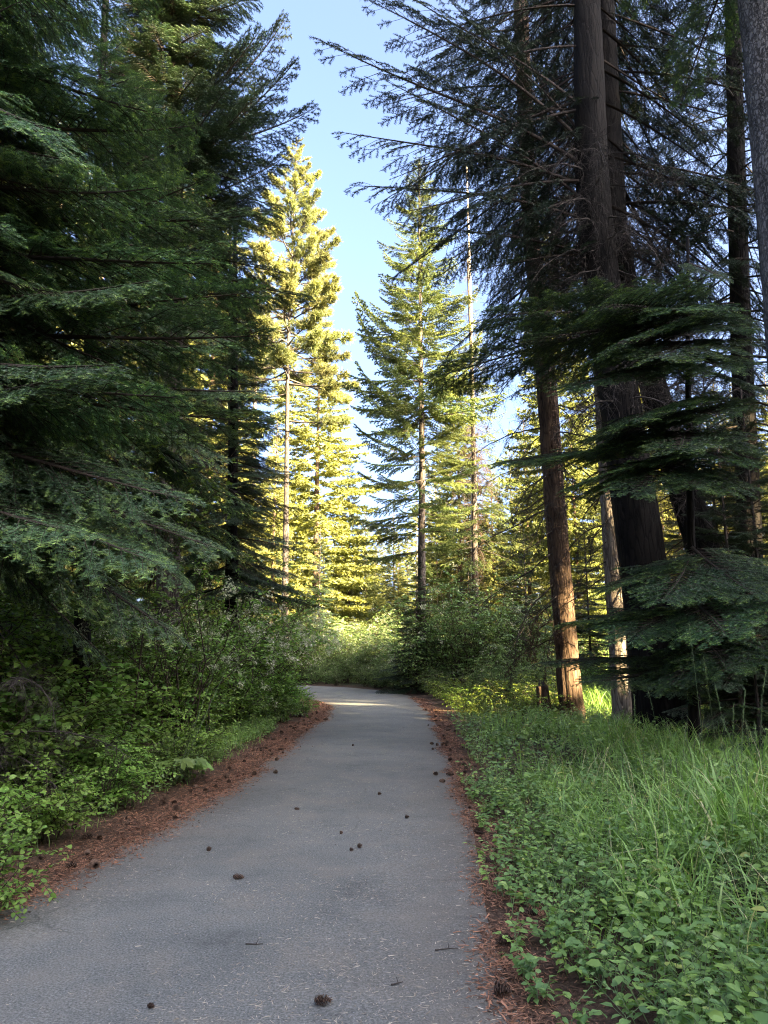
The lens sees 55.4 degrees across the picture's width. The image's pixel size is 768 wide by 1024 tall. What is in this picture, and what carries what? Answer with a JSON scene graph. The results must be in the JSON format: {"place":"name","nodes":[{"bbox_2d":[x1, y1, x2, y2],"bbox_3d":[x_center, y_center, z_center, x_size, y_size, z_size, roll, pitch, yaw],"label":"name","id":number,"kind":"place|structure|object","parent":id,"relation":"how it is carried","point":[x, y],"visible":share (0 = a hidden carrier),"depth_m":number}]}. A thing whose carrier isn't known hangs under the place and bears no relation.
{"place":"outdoors","nodes":[
{"label":"outdoors","id":0,"kind":"place"},
{"bbox_2d":[0,685,524,1023],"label":"path","id":1,"kind":"structure","parent":0,"point":[105,961],"depth_m":4.32},
{"bbox_2d":[1,724,525,1023],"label":"fallen needles","id":2,"kind":"object","parent":1,"relation":"on","point":[284,989],"visible":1,"depth_m":4.02},
{"bbox_2d":[0,661,767,1023],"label":"ground","id":3,"kind":"structure","parent":0,"point":[156,797],"depth_m":5.84},
{"bbox_2d":[0,591,68,703],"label":"shrub","id":4,"kind":"object","parent":3,"relation":"on","point":[15,643],"visible":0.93,"depth_m":7.69},
{"bbox_2d":[0,667,70,763],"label":"shrub","id":5,"kind":"object","parent":3,"relation":"on","point":[33,715],"visible":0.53,"depth_m":7.34},
{"bbox_2d":[0,772,72,847],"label":"shrub","id":6,"kind":"object","parent":3,"relation":"on","point":[17,816],"visible":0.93,"depth_m":5.41},
{"bbox_2d":[0,814,73,921],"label":"shrub","id":7,"kind":"object","parent":3,"relation":"on","point":[16,844],"visible":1,"depth_m":4.28},
{"bbox_2d":[0,563,94,714],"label":"shrub","id":8,"kind":"object","parent":3,"relation":"on","point":[28,628],"visible":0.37,"depth_m":9.29},
{"bbox_2d":[0,549,94,683],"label":"shrub","id":9,"kind":"object","parent":3,"relation":"on","point":[14,626],"visible":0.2,"depth_m":10.12},
{"bbox_2d":[0,751,117,844],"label":"shrub","id":10,"kind":"object","parent":3,"relation":"on","point":[63,815],"visible":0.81,"depth_m":5.83},
{"bbox_2d":[1,583,124,692],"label":"shrub","id":11,"kind":"object","parent":3,"relation":"on","point":[49,635],"visible":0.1,"depth_m":11.17},
{"bbox_2d":[0,688,129,807],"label":"shrub","id":12,"kind":"object","parent":3,"relation":"on","point":[18,750],"visible":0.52,"depth_m":7.02},
{"bbox_2d":[0,597,130,713],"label":"shrub","id":13,"kind":"object","parent":3,"relation":"on","point":[49,648],"visible":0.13,"depth_m":10.50},
{"bbox_2d":[0,655,134,830],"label":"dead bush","id":14,"kind":"object","parent":3,"relation":"on","point":[12,684],"visible":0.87,"depth_m":6.64},
{"bbox_2d":[0,679,137,786],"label":"shrub","id":15,"kind":"object","parent":3,"relation":"on","point":[14,700],"visible":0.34,"depth_m":7.55},
{"bbox_2d":[0,657,144,773],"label":"shrub","id":16,"kind":"object","parent":3,"relation":"on","point":[74,716],"visible":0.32,"depth_m":8.14},
{"bbox_2d":[1,559,155,662],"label":"shrub","id":17,"kind":"object","parent":3,"relation":"on","point":[143,580],"visible":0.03,"depth_m":14.86},
{"bbox_2d":[0,627,157,751],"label":"shrub","id":18,"kind":"object","parent":3,"relation":"on","point":[105,688],"visible":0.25,"depth_m":9.24},
{"bbox_2d":[0,588,163,705],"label":"shrub","id":19,"kind":"object","parent":3,"relation":"on","point":[70,647],"visible":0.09,"depth_m":11.70},
{"bbox_2d":[5,673,165,771],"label":"shrub","id":20,"kind":"object","parent":3,"relation":"on","point":[132,736],"visible":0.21,"depth_m":8.83},
{"bbox_2d":[45,728,161,795],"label":"shrub","id":21,"kind":"object","parent":3,"relation":"on","point":[96,767],"visible":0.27,"depth_m":7.71},
{"bbox_2d":[2,535,208,677],"bbox_3d":[-6.190,2.388,14.409,5.430,4.007,4.917,0,-11,2],"label":"shrub","id":22,"kind":"object","parent":3,"relation":"on","point":[156,595],"visible":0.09,"depth_m":14.10},
{"bbox_2d":[32,733,180,811],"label":"shrub","id":23,"kind":"object","parent":3,"relation":"on","point":[115,776],"visible":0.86,"depth_m":7.11},
{"bbox_2d":[0,644,212,752],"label":"shrub","id":24,"kind":"object","parent":3,"relation":"on","point":[155,695],"visible":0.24,"depth_m":10.66},
{"bbox_2d":[14,591,199,691],"bbox_3d":[-5.301,2.792,13.022,3.256,2.620,3.926,-7,-13,31],"label":"shrub","id":25,"kind":"object","parent":3,"relation":"on","point":[134,649],"visible":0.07,"depth_m":12.51},
{"bbox_2d":[18,597,222,680],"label":"shrub","id":26,"kind":"object","parent":3,"relation":"on","point":[164,639],"visible":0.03,"depth_m":14.44},
{"bbox_2d":[86,689,170,761],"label":"shrub","id":27,"kind":"object","parent":3,"relation":"on","point":[138,721],"visible":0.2,"depth_m":9.97},
{"bbox_2d":[43,589,225,685],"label":"shrub","id":28,"kind":"object","parent":3,"relation":"on","point":[195,612],"visible":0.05,"depth_m":13.94},
{"bbox_2d":[64,648,205,741],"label":"shrub","id":29,"kind":"object","parent":3,"relation":"on","point":[133,655],"visible":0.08,"depth_m":11.34},
{"bbox_2d":[0,0,272,743],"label":"fir tree","id":30,"kind":"object","parent":3,"relation":"on","point":[172,460],"visible":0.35,"depth_m":11.33},
{"bbox_2d":[0,0,285,693],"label":"fir tree","id":31,"kind":"object","parent":3,"relation":"on","point":[40,168],"visible":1,"depth_m":7.93},
{"bbox_2d":[97,302,220,611],"bbox_3d":[-9.106,-1.980,29.778,4.840,18.560,5.438,-7,-13,34],"label":"fir tree","id":32,"kind":"object","parent":3,"relation":"on","point":[154,582],"visible":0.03,"depth_m":29.19},
{"bbox_2d":[96,650,239,719],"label":"shrub","id":33,"kind":"object","parent":3,"relation":"on","point":[188,687],"visible":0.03,"depth_m":12.44},
{"bbox_2d":[124,724,221,783],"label":"shrub","id":34,"kind":"object","parent":3,"relation":"on","point":[165,745],"visible":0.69,"depth_m":8.73},
{"bbox_2d":[135,684,219,738],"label":"shrub","id":35,"kind":"object","parent":3,"relation":"on","point":[175,719],"visible":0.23,"depth_m":11.46},
{"bbox_2d":[127,672,238,733],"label":"shrub","id":36,"kind":"object","parent":3,"relation":"on","point":[206,705],"visible":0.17,"depth_m":12.19},
{"bbox_2d":[47,0,320,683],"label":"fir tree","id":37,"kind":"object","parent":3,"relation":"on","point":[196,63],"visible":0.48,"depth_m":16.26},
{"bbox_2d":[61,523,310,741],"bbox_3d":[-3.309,2.118,11.799,4.468,3.474,3.870,-4,-12,18],"label":"shrub","id":38,"kind":"object","parent":3,"relation":"on","point":[166,666],"visible":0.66,"depth_m":11.71},
{"bbox_2d":[127,442,246,757],"bbox_3d":[-2.779,1.195,10.228,1.547,4.759,1.336,0,-11,0],"label":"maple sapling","id":39,"kind":"object","parent":3,"relation":"on","point":[191,490],"visible":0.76,"depth_m":10.46},
{"bbox_2d":[145,656,230,785],"bbox_3d":[-2.364,2.460,8.746,0.855,1.499,1.209,0,-11,0],"label":"cow parsnip","id":40,"kind":"object","parent":3,"relation":"on","point":[201,763],"visible":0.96,"depth_m":8.41},
{"bbox_2d":[143,705,240,757],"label":"shrub","id":41,"kind":"object","parent":3,"relation":"on","point":[205,733],"visible":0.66,"depth_m":9.83},
{"bbox_2d":[140,232,290,633],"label":"fir tree","id":42,"kind":"object","parent":3,"relation":"on","point":[202,385],"visible":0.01,"depth_m":59.29},
{"bbox_2d":[99,573,337,725],"bbox_3d":[-3.469,2.836,14.963,4.994,3.287,5.123,-8,-14,35],"label":"shrub","id":43,"kind":"object","parent":3,"relation":"on","point":[266,658],"visible":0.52,"depth_m":14.65},
{"bbox_2d":[185,679,251,727],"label":"shrub","id":44,"kind":"object","parent":3,"relation":"on","point":[232,712],"visible":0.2,"depth_m":13.81},
{"bbox_2d":[203,392,265,628],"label":"fir tree","id":45,"kind":"object","parent":3,"relation":"on","point":[241,480],"visible":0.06,"depth_m":50.67},
{"bbox_2d":[151,229,320,681],"bbox_3d":[-3.854,-1.815,19.213,4.451,14.107,4.324,0,-11,0],"label":"fir tree","id":46,"kind":"object","parent":3,"relation":"on","point":[231,526],"visible":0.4,"depth_m":18.92},
{"bbox_2d":[211,669,277,726],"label":"shrub","id":47,"kind":"object","parent":3,"relation":"on","point":[251,707],"visible":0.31,"depth_m":14.73},
{"bbox_2d":[180,241,321,691],"bbox_3d":[-4.921,-2.486,24.916,5.774,17.613,5.868,0,-11,0],"label":"fir tree","id":48,"kind":"object","parent":3,"relation":"on","point":[262,491],"visible":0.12,"depth_m":24.50},
{"bbox_2d":[148,560,358,678],"bbox_3d":[-4.177,3.580,22.831,6.349,4.877,6.548,6,-13,-30],"label":"shrub","id":49,"kind":"object","parent":3,"relation":"on","point":[308,623],"visible":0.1,"depth_m":22.67},
{"bbox_2d":[221,663,289,719],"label":"shrub","id":50,"kind":"object","parent":3,"relation":"on","point":[275,685],"visible":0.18,"depth_m":16.59},
{"bbox_2d":[217,263,298,487],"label":"pine tree","id":51,"kind":"object","parent":3,"relation":"on","point":[279,413],"visible":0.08,"depth_m":64.74},
{"bbox_2d":[181,551,342,713],"bbox_3d":[-3.327,3.011,18.783,5.686,4.421,4.926,-5,-12,25],"label":"shrub","id":52,"kind":"object","parent":3,"relation":"on","point":[297,624],"visible":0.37,"depth_m":18.32},
{"bbox_2d":[237,661,305,715],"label":"shrub","id":53,"kind":"object","parent":3,"relation":"on","point":[289,684],"visible":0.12,"depth_m":17.36},
{"bbox_2d":[244,686,302,721],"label":"shrub","id":54,"kind":"object","parent":3,"relation":"on","point":[280,707],"visible":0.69,"depth_m":15.94},
{"bbox_2d":[253,417,300,622],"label":"fir tree","id":55,"kind":"object","parent":3,"relation":"on","point":[274,496],"visible":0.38,"depth_m":55.83},
{"bbox_2d":[211,579,347,694],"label":"shrub","id":56,"kind":"object","parent":3,"relation":"on","point":[304,659],"visible":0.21,"depth_m":21.08},
{"bbox_2d":[252,669,312,711],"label":"shrub","id":57,"kind":"object","parent":3,"relation":"on","point":[297,692],"visible":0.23,"depth_m":17.77},
{"bbox_2d":[207,137,359,669],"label":"pine tree","id":58,"kind":"object","parent":3,"relation":"on","point":[319,340],"visible":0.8,"depth_m":42.00},
{"bbox_2d":[284,691,321,717],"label":"shrub","id":59,"kind":"object","parent":3,"relation":"on","point":[306,708],"visible":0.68,"depth_m":17.52},
{"bbox_2d":[300,526,341,678],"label":"young fir","id":60,"kind":"object","parent":3,"relation":"on","point":[326,591],"visible":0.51,"depth_m":42.89},
{"bbox_2d":[255,327,387,644],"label":"fir tree","id":61,"kind":"object","parent":3,"relation":"on","point":[306,522],"visible":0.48,"depth_m":60.31},
{"bbox_2d":[304,646,350,680],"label":"shrub","id":62,"kind":"object","parent":3,"relation":"on","point":[324,662],"visible":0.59,"depth_m":37.24},
{"bbox_2d":[315,626,370,680],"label":"shrub","id":63,"kind":"object","parent":3,"relation":"on","point":[342,651],"visible":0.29,"depth_m":38.80},
{"bbox_2d":[329,650,364,683],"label":"shrub","id":64,"kind":"object","parent":3,"relation":"on","point":[349,674],"visible":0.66,"depth_m":36.56},
{"bbox_2d":[331,458,367,636],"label":"fir tree","id":65,"kind":"object","parent":3,"relation":"on","point":[351,591],"visible":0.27,"depth_m":66.51},
{"bbox_2d":[338,648,379,683],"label":"shrub","id":66,"kind":"object","parent":3,"relation":"on","point":[355,678],"visible":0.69,"depth_m":35.85},
{"bbox_2d":[350,512,386,635],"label":"fir tree","id":67,"kind":"object","parent":3,"relation":"on","point":[372,591],"visible":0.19,"depth_m":87.58},
{"bbox_2d":[341,627,395,682],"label":"shrub","id":68,"kind":"object","parent":3,"relation":"on","point":[366,652],"visible":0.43,"depth_m":36.48},
{"bbox_2d":[0,697,756,1023],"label":"needle litter","id":69,"kind":"object","parent":3,"relation":"on","point":[324,707],"visible":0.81,"depth_m":5.76},
{"bbox_2d":[0,702,767,1023],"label":"undergrowth","id":70,"kind":"object","parent":3,"relation":"on","point":[692,981],"visible":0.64,"depth_m":4.13},
{"bbox_2d":[9,683,767,1023],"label":"grass","id":71,"kind":"structure","parent":3,"relation":"on","point":[719,807],"depth_m":5.76},
{"bbox_2d":[379,512,412,636],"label":"fir tree","id":72,"kind":"object","parent":3,"relation":"on","point":[389,578],"visible":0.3,"depth_m":94.74},
{"bbox_2d":[383,562,410,636],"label":"fir tree","id":73,"kind":"object","parent":3,"relation":"on","point":[398,585],"visible":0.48,"depth_m":84.60},
{"bbox_2d":[372,559,451,693],"bbox_3d":[1.289,4.658,29.119,3.569,5.634,3.224,0,-11,0],"label":"young fir","id":74,"kind":"object","parent":3,"relation":"on","point":[400,690],"visible":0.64,"depth_m":28.75},
{"bbox_2d":[400,500,427,597],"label":"pine tree","id":75,"kind":"object","parent":3,"relation":"on","point":[413,543],"visible":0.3,"depth_m":90.56},
{"bbox_2d":[342,156,507,688],"bbox_3d":[1.679,-4.475,31.431,7.003,24.089,6.315,0,-11,0],"label":"fir tree","id":76,"kind":"object","parent":3,"relation":"on","point":[397,410],"visible":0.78,"depth_m":30.81},
{"bbox_2d":[365,590,494,693],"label":"shrub","id":77,"kind":"object","parent":3,"relation":"on","point":[394,644],"visible":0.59,"depth_m":27.93},
{"bbox_2d":[412,665,450,694],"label":"shrub","id":78,"kind":"object","parent":3,"relation":"on","point":[424,684],"visible":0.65,"depth_m":27.18},
{"bbox_2d":[409,469,455,617],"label":"fir tree","id":79,"kind":"object","parent":3,"relation":"on","point":[430,538],"visible":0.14,"depth_m":75.41},
{"bbox_2d":[370,562,522,688],"bbox_3d":[2.556,4.695,30.516,6.431,5.659,7.149,-5,-12,24],"label":"shrub","id":80,"kind":"object","parent":3,"relation":"on","point":[427,592],"visible":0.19,"depth_m":30.12},
{"bbox_2d":[424,674,480,703],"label":"shrub","id":81,"kind":"object","parent":3,"relation":"on","point":[457,683],"visible":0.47,"depth_m":21.79},
{"bbox_2d":[414,373,497,640],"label":"fir tree","id":82,"kind":"object","parent":3,"relation":"on","point":[447,560],"visible":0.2,"depth_m":58.05},
{"bbox_2d":[387,570,528,691],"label":"shrub","id":83,"kind":"object","parent":3,"relation":"on","point":[454,635],"visible":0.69,"depth_m":27.44},
{"bbox_2d":[433,682,486,709],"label":"shrub","id":84,"kind":"object","parent":3,"relation":"on","point":[455,697],"visible":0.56,"depth_m":19.78},
{"bbox_2d":[444,686,499,714],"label":"shrub","id":85,"kind":"object","parent":3,"relation":"on","point":[464,700],"visible":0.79,"depth_m":17.96},
{"bbox_2d":[442,560,502,689],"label":"young fir","id":86,"kind":"object","parent":3,"relation":"on","point":[472,580],"visible":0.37,"depth_m":31.74},
{"bbox_2d":[452,654,501,693],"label":"shrub","id":87,"kind":"object","parent":3,"relation":"on","point":[467,671],"visible":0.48,"depth_m":25.80},
{"bbox_2d":[441,181,513,642],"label":"dead tree","id":88,"kind":"object","parent":3,"relation":"on","point":[476,410],"visible":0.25,"depth_m":45.91},
{"bbox_2d":[417,259,541,678],"bbox_3d":[4.155,-2.281,33.985,5.502,20.756,5.956,0,-11,0],"label":"fir tree","id":89,"kind":"object","parent":3,"relation":"on","point":[476,563],"visible":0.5,"depth_m":33.57},
{"bbox_2d":[468,698,516,720],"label":"shrub","id":90,"kind":"object","parent":3,"relation":"on","point":[481,710],"visible":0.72,"depth_m":16.48},
{"bbox_2d":[479,463,512,648],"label":"fir tree","id":91,"kind":"object","parent":3,"relation":"on","point":[493,567],"visible":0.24,"depth_m":74.18},
{"bbox_2d":[422,560,580,690],"bbox_3d":[4.146,4.379,27.721,6.478,5.162,5.920,-3,-11,15],"label":"shrub","id":92,"kind":"object","parent":3,"relation":"on","point":[516,626],"visible":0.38,"depth_m":27.51},
{"bbox_2d":[470,671,536,701],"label":"shrub","id":93,"kind":"object","parent":3,"relation":"on","point":[515,682],"visible":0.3,"depth_m":21.21},
{"bbox_2d":[469,644,538,697],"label":"shrub","id":94,"kind":"object","parent":3,"relation":"on","point":[493,673],"visible":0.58,"depth_m":22.92},
{"bbox_2d":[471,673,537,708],"bbox_3d":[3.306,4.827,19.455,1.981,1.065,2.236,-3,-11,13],"label":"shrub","id":95,"kind":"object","parent":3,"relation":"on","point":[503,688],"visible":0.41,"depth_m":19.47},
{"bbox_2d":[488,442,534,594],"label":"pine tree","id":96,"kind":"object","parent":3,"relation":"on","point":[498,514],"visible":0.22,"depth_m":63.01},
{"bbox_2d":[480,681,556,715],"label":"shrub","id":97,"kind":"object","parent":3,"relation":"on","point":[514,693],"visible":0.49,"depth_m":17.80},
{"bbox_2d":[456,590,586,690],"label":"shrub","id":98,"kind":"object","parent":3,"relation":"on","point":[498,639],"visible":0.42,"depth_m":26.16},
{"bbox_2d":[492,422,553,665],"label":"fir tree","id":99,"kind":"object","parent":3,"relation":"on","point":[506,574],"visible":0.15,"depth_m":60.00},
{"bbox_2d":[371,0,679,721],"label":"fir tree","id":100,"kind":"object","parent":3,"relation":"on","point":[565,644],"visible":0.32,"depth_m":17.11},
{"bbox_2d":[495,536,555,687],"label":"young fir","id":101,"kind":"object","parent":3,"relation":"on","point":[523,580],"visible":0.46,"depth_m":29.76},
{"bbox_2d":[309,0,763,738],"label":"fir tree","id":102,"kind":"object","parent":3,"relation":"on","point":[639,532],"visible":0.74,"depth_m":13.67},
{"bbox_2d":[505,688,573,719],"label":"shrub","id":103,"kind":"object","parent":3,"relation":"on","point":[536,698],"visible":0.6,"depth_m":16.14},
{"bbox_2d":[536,680,551,716],"bbox_3d":[3.656,4.348,16.759,0.471,1.079,0.487,0,-11,0],"label":"stump","id":104,"kind":"object","parent":3,"relation":"on","point":[543,691],"visible":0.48,"depth_m":16.69},
{"bbox_2d":[495,232,602,584],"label":"fir tree","id":105,"kind":"object","parent":3,"relation":"on","point":[542,546],"visible":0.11,"depth_m":53.11},
{"bbox_2d":[541,420,608,655],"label":"fir tree","id":106,"kind":"object","parent":3,"relation":"on","point":[575,522],"visible":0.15,"depth_m":50.10},
{"bbox_2d":[543,522,609,699],"bbox_3d":[7.120,3.402,24.921,3.499,6.169,3.461,0,-11,0],"label":"young fir","id":107,"kind":"object","parent":3,"relation":"on","point":[590,647],"visible":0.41,"depth_m":24.73},
{"bbox_2d":[573,408,606,627],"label":"fir tree","id":108,"kind":"object","parent":3,"relation":"on","point":[603,611],"visible":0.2,"depth_m":44.11},
{"bbox_2d":[425,237,767,748],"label":"fir tree","id":109,"kind":"object","parent":3,"relation":"on","point":[628,317],"visible":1,"depth_m":8.73},
{"bbox_2d":[427,0,767,738],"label":"fir tree","id":110,"kind":"object","parent":3,"relation":"on","point":[677,502],"visible":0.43,"depth_m":14.44},
{"bbox_2d":[513,0,712,720],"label":"fir tree","id":111,"kind":"object","parent":3,"relation":"on","point":[621,701],"visible":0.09,"depth_m":15.07},
{"bbox_2d":[570,0,767,725],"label":"fir tree","id":112,"kind":"object","parent":3,"relation":"on","point":[739,155],"visible":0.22,"depth_m":14.71},
{"bbox_2d":[656,488,697,640],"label":"fir tree","id":113,"kind":"object","parent":3,"relation":"on","point":[674,527],"visible":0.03,"depth_m":46.59},
{"bbox_2d":[615,0,767,373],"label":"fir tree","id":114,"kind":"object","parent":3,"relation":"on","point":[752,24],"visible":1,"depth_m":8.60},
{"bbox_2d":[642,448,767,741],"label":"young fir","id":115,"kind":"object","parent":3,"relation":"on","point":[708,718],"visible":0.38,"depth_m":11.06},
{"bbox_2d":[662,348,767,667],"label":"young fir","id":116,"kind":"object","parent":3,"relation":"on","point":[678,531],"visible":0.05,"depth_m":21.38},
{"bbox_2d":[681,389,767,740],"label":"young fir","id":117,"kind":"object","parent":3,"relation":"on","point":[750,688],"visible":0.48,"depth_m":12.11},
{"bbox_2d":[689,636,767,756],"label":"young fir","id":118,"kind":"object","parent":3,"relation":"on","point":[738,710],"visible":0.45,"depth_m":8.34},
{"bbox_2d":[756,372,767,565],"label":"fir tree","id":119,"kind":"object","parent":3,"relation":"on","point":[764,439],"visible":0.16,"depth_m":47.78},
{"bbox_2d":[13,0,767,653],"label":"sky","id":120,"kind":"structure","parent":0,"point":[359,257]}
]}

